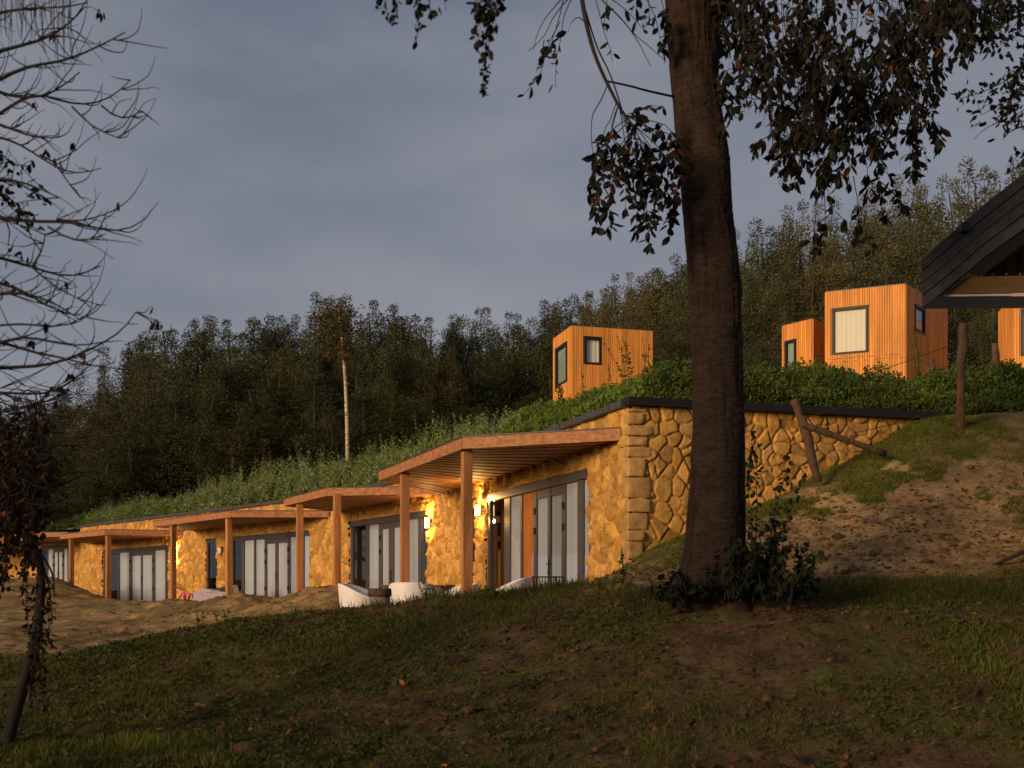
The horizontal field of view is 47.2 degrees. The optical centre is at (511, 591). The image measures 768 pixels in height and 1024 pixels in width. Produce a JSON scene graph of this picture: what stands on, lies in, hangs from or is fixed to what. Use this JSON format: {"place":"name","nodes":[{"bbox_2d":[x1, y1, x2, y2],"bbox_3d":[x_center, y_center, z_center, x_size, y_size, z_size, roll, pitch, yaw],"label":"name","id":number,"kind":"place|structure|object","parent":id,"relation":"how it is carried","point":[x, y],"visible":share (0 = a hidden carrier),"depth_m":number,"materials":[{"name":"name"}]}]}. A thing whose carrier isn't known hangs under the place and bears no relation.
{"place":"outdoors","nodes":[
{"label":"outdoors","id":0,"kind":"place"},
{"bbox_2d":[0,411,1023,767],"bbox_3d":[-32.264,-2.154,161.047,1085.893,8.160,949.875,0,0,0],"label":"ground","id":1,"kind":"structure","parent":0,"point":[78,609],"depth_m":12.07,"materials":[{"name":"soil"}]},
{"bbox_2d":[0,150,51,298],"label":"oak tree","id":2,"kind":"object","parent":1,"relation":"on","point":[5,198],"visible":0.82,"depth_m":9.00,"materials":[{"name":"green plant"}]},
{"bbox_2d":[0,529,101,587],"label":"stone house","id":3,"kind":"structure","parent":1,"relation":"on","point":[53,546],"depth_m":56.33,"materials":[{"name":"yellow stone"}]},
{"bbox_2d":[40,545,68,582],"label":"glazed doors","id":4,"kind":"structure","parent":3,"relation":"in","point":[57,555],"depth_m":56.47,"materials":[{"name":"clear glass"}]},
{"bbox_2d":[0,364,109,744],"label":"withered sapling","id":5,"kind":"object","parent":1,"relation":"on","point":[11,513],"visible":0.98,"depth_m":10.46,"materials":[{"name":"brown plant"}]},
{"bbox_2d":[0,0,164,415],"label":"bare tree","id":6,"kind":"object","parent":1,"relation":"on","point":[53,36],"visible":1,"depth_m":8.14,"materials":[{"name":"brown plant"}]},
{"bbox_2d":[60,512,192,600],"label":"stone house","id":7,"kind":"structure","parent":1,"relation":"on","point":[128,559],"depth_m":46.98,"materials":[{"name":"yellow stone"}]},
{"bbox_2d":[103,545,168,600],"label":"glazed doors","id":8,"kind":"structure","parent":7,"relation":"in","point":[142,572],"depth_m":47.34,"materials":[{"name":"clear glass"}]},
{"bbox_2d":[153,499,348,599],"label":"stone house","id":9,"kind":"structure","parent":1,"relation":"on","point":[249,549],"depth_m":38.83,"materials":[{"name":"yellow stone"}]},
{"bbox_2d":[232,530,309,596],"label":"glazed doors","id":10,"kind":"structure","parent":9,"relation":"in","point":[268,565],"depth_m":38.91,"materials":[{"name":"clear glass"}]},
{"bbox_2d":[35,386,613,530],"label":"roof weeds","id":11,"kind":"object","parent":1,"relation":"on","point":[291,483],"visible":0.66,"depth_m":38.42,"materials":[{"name":"plant"}]},
{"bbox_2d":[338,583,368,606],"bbox_3d":[-2.622,0.274,20.600,0.870,0.852,0.853,0,0,9],"label":"tub chair","id":12,"kind":"object","parent":1,"relation":"on","point":[346,592],"visible":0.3,"depth_m":20.27,"materials":[{"name":"white plastic"}]},
{"bbox_2d":[283,482,445,591],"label":"stone house","id":13,"kind":"structure","parent":1,"relation":"on","point":[368,547],"depth_m":31.44,"materials":[{"name":"yellow stone"}]},
{"bbox_2d":[350,510,427,588],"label":"glazed doors","id":14,"kind":"structure","parent":13,"relation":"in","point":[382,533],"depth_m":31.95,"materials":[{"name":"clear glass"}]},
{"bbox_2d":[389,582,438,604],"bbox_3d":[-1.664,0.264,19.900,0.853,0.852,0.870,0,0,9],"label":"tub chair","id":15,"kind":"object","parent":1,"relation":"on","point":[400,589],"visible":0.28,"depth_m":19.51,"materials":[{"name":"white plastic"}]},
{"bbox_2d":[375,0,506,97],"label":"birch tree","id":16,"kind":"object","parent":1,"relation":"on","point":[484,17],"visible":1,"depth_m":7.52,"materials":[{"name":"green plant"}]},
{"bbox_2d":[0,413,1023,767],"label":"grass","id":17,"kind":"structure","parent":1,"relation":"on","point":[86,745],"depth_m":12.28,"materials":[{"name":"plant"}]},
{"bbox_2d":[0,418,1023,767],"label":"soil clods","id":18,"kind":"object","parent":1,"relation":"on","point":[790,760],"visible":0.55,"depth_m":11.95,"materials":[{"name":"soil"}]},
{"bbox_2d":[0,465,1023,767],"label":"fallen leaves","id":19,"kind":"object","parent":1,"relation":"on","point":[766,703],"visible":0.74,"depth_m":11.94,"materials":[{"name":"brown plant"}]},
{"bbox_2d":[378,396,940,593],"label":"stone house","id":20,"kind":"structure","parent":1,"relation":"on","point":[591,494],"depth_m":19.53,"materials":[{"name":"yellow stone"}]},
{"bbox_2d":[487,468,589,589],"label":"glazed doors","id":21,"kind":"structure","parent":20,"relation":"in","point":[546,530],"depth_m":22.15,"materials":[{"name":"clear glass"}]},
{"bbox_2d":[646,429,823,609],"bbox_3d":[2.366,-0.805,12.490,1.889,1.999,0.953,0,0,0],"label":"ivy shrub","id":22,"kind":"object","parent":1,"relation":"on","point":[760,575],"visible":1,"depth_m":12.33,"materials":[{"name":"green plant"}]},
{"bbox_2d":[517,0,997,612],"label":"cherry tree","id":23,"kind":"object","parent":1,"relation":"on","point":[697,50],"visible":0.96,"depth_m":12.61,"materials":[{"name":"brown plant"}]},
{"bbox_2d":[790,398,821,482],"bbox_3d":[4.557,-2.353,18.194,0.493,1.319,0.161,0,0,0],"label":"fence post","id":24,"kind":"object","parent":1,"relation":"on","point":[807,436],"visible":0.97,"depth_m":18.14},
{"bbox_2d":[798,421,886,456],"bbox_3d":[5.128,-2.369,18.158,1.443,0.526,0.140,0,0,-11],"label":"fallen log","id":25,"kind":"object","parent":1,"relation":"on","point":[841,438],"visible":1,"depth_m":18.11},
{"bbox_2d":[955,323,967,431],"bbox_3d":[7.281,-3.458,18.999,0.208,1.774,0.173,0,0,0],"label":"fence post","id":26,"kind":"object","parent":1,"relation":"on","point":[961,356],"visible":0.98,"depth_m":18.94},
{"bbox_2d":[921,173,1023,308],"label":"shelter","id":27,"kind":"object","parent":1,"relation":"on","point":[986,240],"visible":1,"depth_m":13.97,"materials":[{"name":"wood"}]},
{"bbox_2d":[940,0,1023,174],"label":"oak tree","id":28,"kind":"object","parent":1,"relation":"on","point":[1003,14],"visible":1,"depth_m":11.49,"materials":[{"name":"green plant"}]},
{"bbox_2d":[0,0,1023,528],"label":"sky","id":29,"kind":"structure","parent":0,"point":[292,150],"materials":[{"name":"grey"}]},
{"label":"hill","id":30,"kind":"structure","parent":0,"visible":0},
{"bbox_2d":[41,476,123,528],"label":"forest tree","id":31,"kind":"object","parent":30,"relation":"on","point":[87,500],"visible":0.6,"depth_m":56.06,"materials":[{"name":"green plant"}]},
{"bbox_2d":[52,363,125,507],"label":"forest tree","id":32,"kind":"object","parent":30,"relation":"on","point":[97,398],"visible":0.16,"depth_m":70.98,"materials":[{"name":"green plant"}]},
{"bbox_2d":[51,387,137,511],"bbox_3d":[-22.895,-7.547,64.915,5.376,7.465,5.799,0,0,-23],"label":"forest tree","id":33,"kind":"object","parent":30,"relation":"on","point":[95,423],"visible":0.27,"depth_m":64.60,"materials":[{"name":"green plant"}]},
{"bbox_2d":[68,412,155,508],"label":"forest tree","id":34,"kind":"object","parent":30,"relation":"on","point":[121,425],"visible":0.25,"depth_m":58.52,"materials":[{"name":"green plant"}]},
{"bbox_2d":[62,433,184,515],"bbox_3d":[-18.844,-5.475,56.830,5.758,4.306,6.449,0,0,-18],"label":"forest tree","id":35,"kind":"object","parent":30,"relation":"on","point":[129,473],"visible":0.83,"depth_m":56.13,"materials":[{"name":"green plant"}]},
{"bbox_2d":[99,331,169,495],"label":"forest tree","id":36,"kind":"object","parent":30,"relation":"on","point":[129,362],"visible":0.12,"depth_m":80.17,"materials":[{"name":"green plant"}]},
{"bbox_2d":[97,360,184,508],"bbox_3d":[-20.326,-8.485,64.300,4.804,8.592,5.378,0,0,31],"label":"forest tree","id":37,"kind":"object","parent":30,"relation":"on","point":[135,406],"visible":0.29,"depth_m":63.86,"materials":[{"name":"green plant"}]},
{"bbox_2d":[97,419,207,499],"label":"forest tree","id":38,"kind":"object","parent":30,"relation":"on","point":[161,431],"visible":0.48,"depth_m":57.36,"materials":[{"name":"green plant"}]},
{"bbox_2d":[103,318,205,498],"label":"forest tree","id":39,"kind":"object","parent":30,"relation":"on","point":[166,351],"visible":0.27,"depth_m":73.31,"materials":[{"name":"green plant"}]},
{"bbox_2d":[131,351,209,495],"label":"forest tree","id":40,"kind":"object","parent":30,"relation":"on","point":[185,369],"visible":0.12,"depth_m":67.06,"materials":[{"name":"green plant"}]},
{"bbox_2d":[134,387,216,497],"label":"forest tree","id":41,"kind":"object","parent":30,"relation":"on","point":[180,407],"visible":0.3,"depth_m":59.86,"materials":[{"name":"green plant"}]},
{"bbox_2d":[149,317,229,493],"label":"forest tree","id":42,"kind":"object","parent":30,"relation":"on","point":[194,345],"visible":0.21,"depth_m":74.81,"materials":[{"name":"green plant"}]},
{"bbox_2d":[137,419,247,502],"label":"forest tree","id":43,"kind":"object","parent":30,"relation":"on","point":[192,482],"visible":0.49,"depth_m":57.07,"materials":[{"name":"green plant"}]},
{"bbox_2d":[182,348,250,491],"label":"forest tree","id":44,"kind":"object","parent":30,"relation":"on","point":[211,370],"visible":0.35,"depth_m":62.89,"materials":[{"name":"green plant"}]},
{"bbox_2d":[187,315,253,485],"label":"forest tree","id":45,"kind":"object","parent":30,"relation":"on","point":[212,329],"visible":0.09,"depth_m":79.21,"materials":[{"name":"green plant"}]},
{"bbox_2d":[169,401,276,496],"bbox_3d":[-13.464,-6.676,56.138,5.624,4.977,6.296,0,0,-5],"label":"forest tree","id":46,"kind":"object","parent":30,"relation":"on","point":[228,448],"visible":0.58,"depth_m":55.74,"materials":[{"name":"green plant"}]},
{"bbox_2d":[186,375,276,485],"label":"forest tree","id":47,"kind":"object","parent":30,"relation":"on","point":[217,389],"visible":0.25,"depth_m":62.14,"materials":[{"name":"green plant"}]},
{"bbox_2d":[198,332,278,482],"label":"forest tree","id":48,"kind":"object","parent":30,"relation":"on","point":[236,365],"visible":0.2,"depth_m":65.76,"materials":[{"name":"green plant"}]},
{"bbox_2d":[197,416,302,486],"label":"forest tree","id":49,"kind":"object","parent":30,"relation":"on","point":[253,452],"visible":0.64,"depth_m":55.65,"materials":[{"name":"green plant"}]},
{"bbox_2d":[219,311,305,482],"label":"forest tree","id":50,"kind":"object","parent":30,"relation":"on","point":[268,340],"visible":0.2,"depth_m":74.09,"materials":[{"name":"green plant"}]},
{"bbox_2d":[219,379,306,476],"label":"forest tree","id":51,"kind":"object","parent":30,"relation":"on","point":[265,400],"visible":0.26,"depth_m":62.57,"materials":[{"name":"green plant"}]},
{"bbox_2d":[220,414,324,474],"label":"forest tree","id":52,"kind":"object","parent":30,"relation":"on","point":[285,427],"visible":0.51,"depth_m":56.37,"materials":[{"name":"green plant"}]},
{"bbox_2d":[242,338,315,471],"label":"forest tree","id":53,"kind":"object","parent":30,"relation":"on","point":[288,369],"visible":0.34,"depth_m":64.79,"materials":[{"name":"green plant"}]},
{"bbox_2d":[253,314,329,417],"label":"forest tree","id":54,"kind":"object","parent":30,"relation":"on","point":[287,333],"visible":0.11,"depth_m":75.82,"materials":[{"name":"green plant"}]},
{"bbox_2d":[281,336,351,456],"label":"forest tree","id":55,"kind":"object","parent":30,"relation":"on","point":[306,366],"visible":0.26,"depth_m":64.04,"materials":[{"name":"green plant"}]},
{"bbox_2d":[284,364,358,467],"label":"forest tree","id":56,"kind":"object","parent":30,"relation":"on","point":[314,390],"visible":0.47,"depth_m":62.60,"materials":[{"name":"green plant"}]},
{"bbox_2d":[274,407,372,469],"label":"forest tree","id":57,"kind":"object","parent":30,"relation":"on","point":[326,439],"visible":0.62,"depth_m":56.16,"materials":[{"name":"green plant"}]},
{"bbox_2d":[295,298,377,464],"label":"forest tree","id":58,"kind":"object","parent":30,"relation":"on","point":[316,321],"visible":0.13,"depth_m":70.65,"materials":[{"name":"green plant"}]},
{"bbox_2d":[305,302,370,460],"bbox_3d":[-7.266,-8.899,50.055,3.164,7.573,2.796,0,0,35],"label":"birch tree","id":59,"kind":"object","parent":30,"relation":"on","point":[340,339],"visible":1,"depth_m":49.85,"materials":[{"name":"green plant"}]},
{"bbox_2d":[312,389,402,463],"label":"forest tree","id":60,"kind":"object","parent":30,"relation":"on","point":[363,400],"visible":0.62,"depth_m":56.23,"materials":[{"name":"green plant"}]},
{"bbox_2d":[323,293,404,459],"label":"forest tree","id":61,"kind":"object","parent":30,"relation":"on","point":[373,317],"visible":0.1,"depth_m":69.97,"materials":[{"name":"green plant"}]},
{"bbox_2d":[328,371,420,455],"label":"forest tree","id":62,"kind":"object","parent":30,"relation":"on","point":[389,388],"visible":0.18,"depth_m":59.98,"materials":[{"name":"green plant"}]},
{"bbox_2d":[331,319,419,465],"bbox_3d":[-7.625,-10.614,64.443,5.424,8.579,6.075,0,0,43],"label":"forest tree","id":63,"kind":"object","parent":30,"relation":"on","point":[363,382],"visible":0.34,"depth_m":63.64,"materials":[{"name":"green plant"}]},
{"bbox_2d":[341,303,429,455],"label":"forest tree","id":64,"kind":"object","parent":30,"relation":"on","point":[394,327],"visible":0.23,"depth_m":70.95,"materials":[{"name":"green plant"}]},
{"bbox_2d":[334,394,443,463],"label":"forest tree","id":65,"kind":"object","parent":30,"relation":"on","point":[391,423],"visible":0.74,"depth_m":55.66,"materials":[{"name":"green plant"}]},
{"bbox_2d":[387,337,447,439],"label":"forest tree","id":66,"kind":"object","parent":30,"relation":"on","point":[411,366],"visible":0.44,"depth_m":64.48,"materials":[{"name":"green plant"}]},
{"bbox_2d":[399,410,479,450],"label":"forest tree","id":67,"kind":"object","parent":30,"relation":"on","point":[443,427],"visible":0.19,"depth_m":55.51,"materials":[{"name":"green plant"}]},
{"bbox_2d":[408,313,474,439],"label":"forest tree","id":68,"kind":"object","parent":30,"relation":"on","point":[443,355],"visible":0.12,"depth_m":77.41,"materials":[{"name":"green plant"}]},
{"bbox_2d":[404,347,483,425],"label":"forest tree","id":69,"kind":"object","parent":30,"relation":"on","point":[450,395],"visible":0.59,"depth_m":64.11,"materials":[{"name":"green plant"}]},
{"bbox_2d":[416,314,496,415],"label":"forest tree","id":70,"kind":"object","parent":30,"relation":"on","point":[450,343],"visible":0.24,"depth_m":76.10,"materials":[{"name":"green plant"}]},
{"bbox_2d":[439,344,520,422],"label":"forest tree","id":71,"kind":"object","parent":30,"relation":"on","point":[485,380],"visible":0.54,"depth_m":65.96,"materials":[{"name":"green plant"}]},
{"bbox_2d":[462,307,521,424],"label":"forest tree","id":72,"kind":"object","parent":30,"relation":"on","point":[487,332],"visible":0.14,"depth_m":80.15,"materials":[{"name":"green plant"}]},
{"bbox_2d":[474,311,543,415],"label":"forest tree","id":73,"kind":"object","parent":30,"relation":"on","point":[516,332],"visible":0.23,"depth_m":76.69,"materials":[{"name":"green plant"}]},
{"bbox_2d":[478,341,548,420],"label":"forest tree","id":74,"kind":"object","parent":30,"relation":"on","point":[513,352],"visible":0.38,"depth_m":67.99,"materials":[{"name":"green plant"}]},
{"bbox_2d":[13,356,1023,531],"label":"roof plants","id":75,"kind":"object","parent":30,"relation":"on","point":[998,387],"visible":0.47,"depth_m":20.60,"materials":[{"name":"plant"}]},
{"bbox_2d":[496,299,562,411],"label":"forest tree","id":76,"kind":"object","parent":30,"relation":"on","point":[533,323],"visible":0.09,"depth_m":79.49,"materials":[{"name":"green plant"}]},
{"bbox_2d":[512,334,553,405],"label":"forest tree","id":77,"kind":"object","parent":30,"relation":"on","point":[547,353],"visible":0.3,"depth_m":67.31,"materials":[{"name":"green plant"}]},
{"bbox_2d":[526,298,576,396],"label":"forest tree","id":78,"kind":"object","parent":30,"relation":"on","point":[560,320],"visible":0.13,"depth_m":78.03,"materials":[{"name":"green plant"}]},
{"bbox_2d":[574,289,625,327],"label":"forest tree","id":79,"kind":"object","parent":30,"relation":"on","point":[599,315],"visible":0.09,"depth_m":71.65,"materials":[{"name":"green plant"}]},
{"bbox_2d":[553,325,652,404],"bbox_3d":[2.812,-6.762,37.551,2.837,2.877,2.519,0,0,-17],"label":"wooden cabin","id":80,"kind":"object","parent":30,"relation":"on","point":[577,349],"visible":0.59,"depth_m":36.33,"materials":[{"name":"orange wood"}]},
{"bbox_2d":[598,272,653,327],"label":"forest tree","id":81,"kind":"object","parent":30,"relation":"on","point":[632,293],"visible":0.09,"depth_m":76.58,"materials":[{"name":"green plant"}]},
{"bbox_2d":[608,303,661,366],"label":"forest tree","id":82,"kind":"object","parent":30,"relation":"on","point":[629,317],"visible":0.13,"depth_m":60.08,"materials":[{"name":"green plant"}]},
{"bbox_2d":[620,266,681,358],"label":"forest tree","id":83,"kind":"object","parent":30,"relation":"on","point":[649,300],"visible":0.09,"depth_m":72.39,"materials":[{"name":"green plant"}]},
{"bbox_2d":[646,253,688,355],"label":"forest tree","id":84,"kind":"object","parent":30,"relation":"on","point":[685,283],"visible":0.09,"depth_m":68.30,"materials":[{"name":"green plant"}]},
{"bbox_2d":[651,289,690,357],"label":"forest tree","id":85,"kind":"object","parent":30,"relation":"on","point":[674,328],"visible":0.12,"depth_m":60.07,"materials":[{"name":"green plant"}]},
{"bbox_2d":[653,318,691,372],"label":"forest tree","id":86,"kind":"object","parent":30,"relation":"on","point":[683,346],"visible":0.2,"depth_m":57.94,"materials":[{"name":"green plant"}]},
{"bbox_2d":[742,332,781,369],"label":"forest tree","id":87,"kind":"object","parent":30,"relation":"on","point":[758,348],"visible":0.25,"depth_m":55.05,"materials":[{"name":"green plant"}]},
{"bbox_2d":[740,269,789,367],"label":"forest tree","id":88,"kind":"object","parent":30,"relation":"on","point":[745,310],"visible":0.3,"depth_m":60.07,"materials":[{"name":"green plant"}]},
{"bbox_2d":[739,217,809,362],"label":"forest tree","id":89,"kind":"object","parent":30,"relation":"on","point":[756,261],"visible":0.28,"depth_m":66.40,"materials":[{"name":"green plant"}]},
{"bbox_2d":[742,254,814,366],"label":"forest tree","id":90,"kind":"object","parent":30,"relation":"on","point":[780,287],"visible":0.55,"depth_m":59.26,"materials":[{"name":"green plant"}]},
{"bbox_2d":[745,204,816,362],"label":"forest tree","id":91,"kind":"object","parent":30,"relation":"on","point":[787,235],"visible":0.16,"depth_m":66.98,"materials":[{"name":"green plant"}]},
{"bbox_2d":[782,318,824,370],"bbox_3d":[9.839,-7.168,38.952,1.352,3.235,2.638,0,0,29],"label":"wooden cabin","id":92,"kind":"object","parent":30,"relation":"on","point":[805,338],"visible":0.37,"depth_m":37.99,"materials":[{"name":"orange wood"}]},
{"bbox_2d":[771,199,849,318],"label":"forest tree","id":93,"kind":"object","parent":30,"relation":"on","point":[804,229],"visible":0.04,"depth_m":74.26,"materials":[{"name":"green plant"}]},
{"bbox_2d":[785,238,871,322],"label":"forest tree","id":94,"kind":"object","parent":30,"relation":"on","point":[816,298],"visible":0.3,"depth_m":59.26,"materials":[{"name":"green plant"}]},
{"bbox_2d":[799,195,890,319],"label":"forest tree","id":95,"kind":"object","parent":30,"relation":"on","point":[848,249],"visible":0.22,"depth_m":67.93,"materials":[{"name":"green plant"}]},
{"bbox_2d":[819,179,920,319],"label":"forest tree","id":96,"kind":"object","parent":30,"relation":"on","point":[867,216],"visible":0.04,"depth_m":69.09,"materials":[{"name":"green plant"}]},
{"bbox_2d":[825,283,947,381],"bbox_3d":[12.174,-7.564,37.997,2.410,3.826,4.451,0,0,38],"label":"wooden cabin","id":97,"kind":"object","parent":30,"relation":"on","point":[866,326],"visible":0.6,"depth_m":36.58,"materials":[{"name":"orange wood"}]},
{"bbox_2d":[838,207,936,291],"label":"forest tree","id":98,"kind":"object","parent":30,"relation":"on","point":[889,250],"visible":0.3,"depth_m":60.84,"materials":[{"name":"green plant"}]},
{"bbox_2d":[874,171,937,283],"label":"forest tree","id":99,"kind":"object","parent":30,"relation":"on","point":[901,221],"visible":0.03,"depth_m":74.80,"materials":[{"name":"green plant"}]},
{"bbox_2d":[881,213,982,367],"bbox_3d":[21.817,-14.125,60.541,5.983,10.888,6.481,0,0,6],"label":"forest tree","id":100,"kind":"object","parent":30,"relation":"on","point":[918,273],"visible":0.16,"depth_m":60.31,"materials":[{"name":"green plant"}]},
{"bbox_2d":[891,180,973,362],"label":"forest tree","id":101,"kind":"object","parent":30,"relation":"on","point":[922,234],"visible":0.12,"depth_m":71.98,"materials":[{"name":"green plant"}]},
{"bbox_2d":[911,173,980,366],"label":"forest tree","id":102,"kind":"object","parent":30,"relation":"on","point":[958,206],"visible":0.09,"depth_m":71.66,"materials":[{"name":"green plant"}]},
{"bbox_2d":[946,156,1000,353],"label":"forest tree","id":103,"kind":"object","parent":30,"relation":"on","point":[970,169],"visible":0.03,"depth_m":75.92,"materials":[{"name":"green plant"}]},
{"bbox_2d":[943,183,1010,369],"bbox_3d":[26.354,-15.334,63.864,7.112,13.456,7.093,0,0,-23],"label":"forest tree","id":104,"kind":"object","parent":30,"relation":"on","point":[989,193],"visible":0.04,"depth_m":63.52,"materials":[{"name":"green plant"}]},
{"bbox_2d":[948,293,1008,367],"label":"forest tree","id":105,"kind":"object","parent":30,"relation":"on","point":[992,327],"visible":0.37,"depth_m":55.61,"materials":[{"name":"green plant"}]},
{"bbox_2d":[998,293,1023,367],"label":"wooden cabin","id":106,"kind":"object","parent":30,"relation":"on","point":[1011,333],"visible":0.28,"depth_m":37.35,"materials":[{"name":"orange wood"}]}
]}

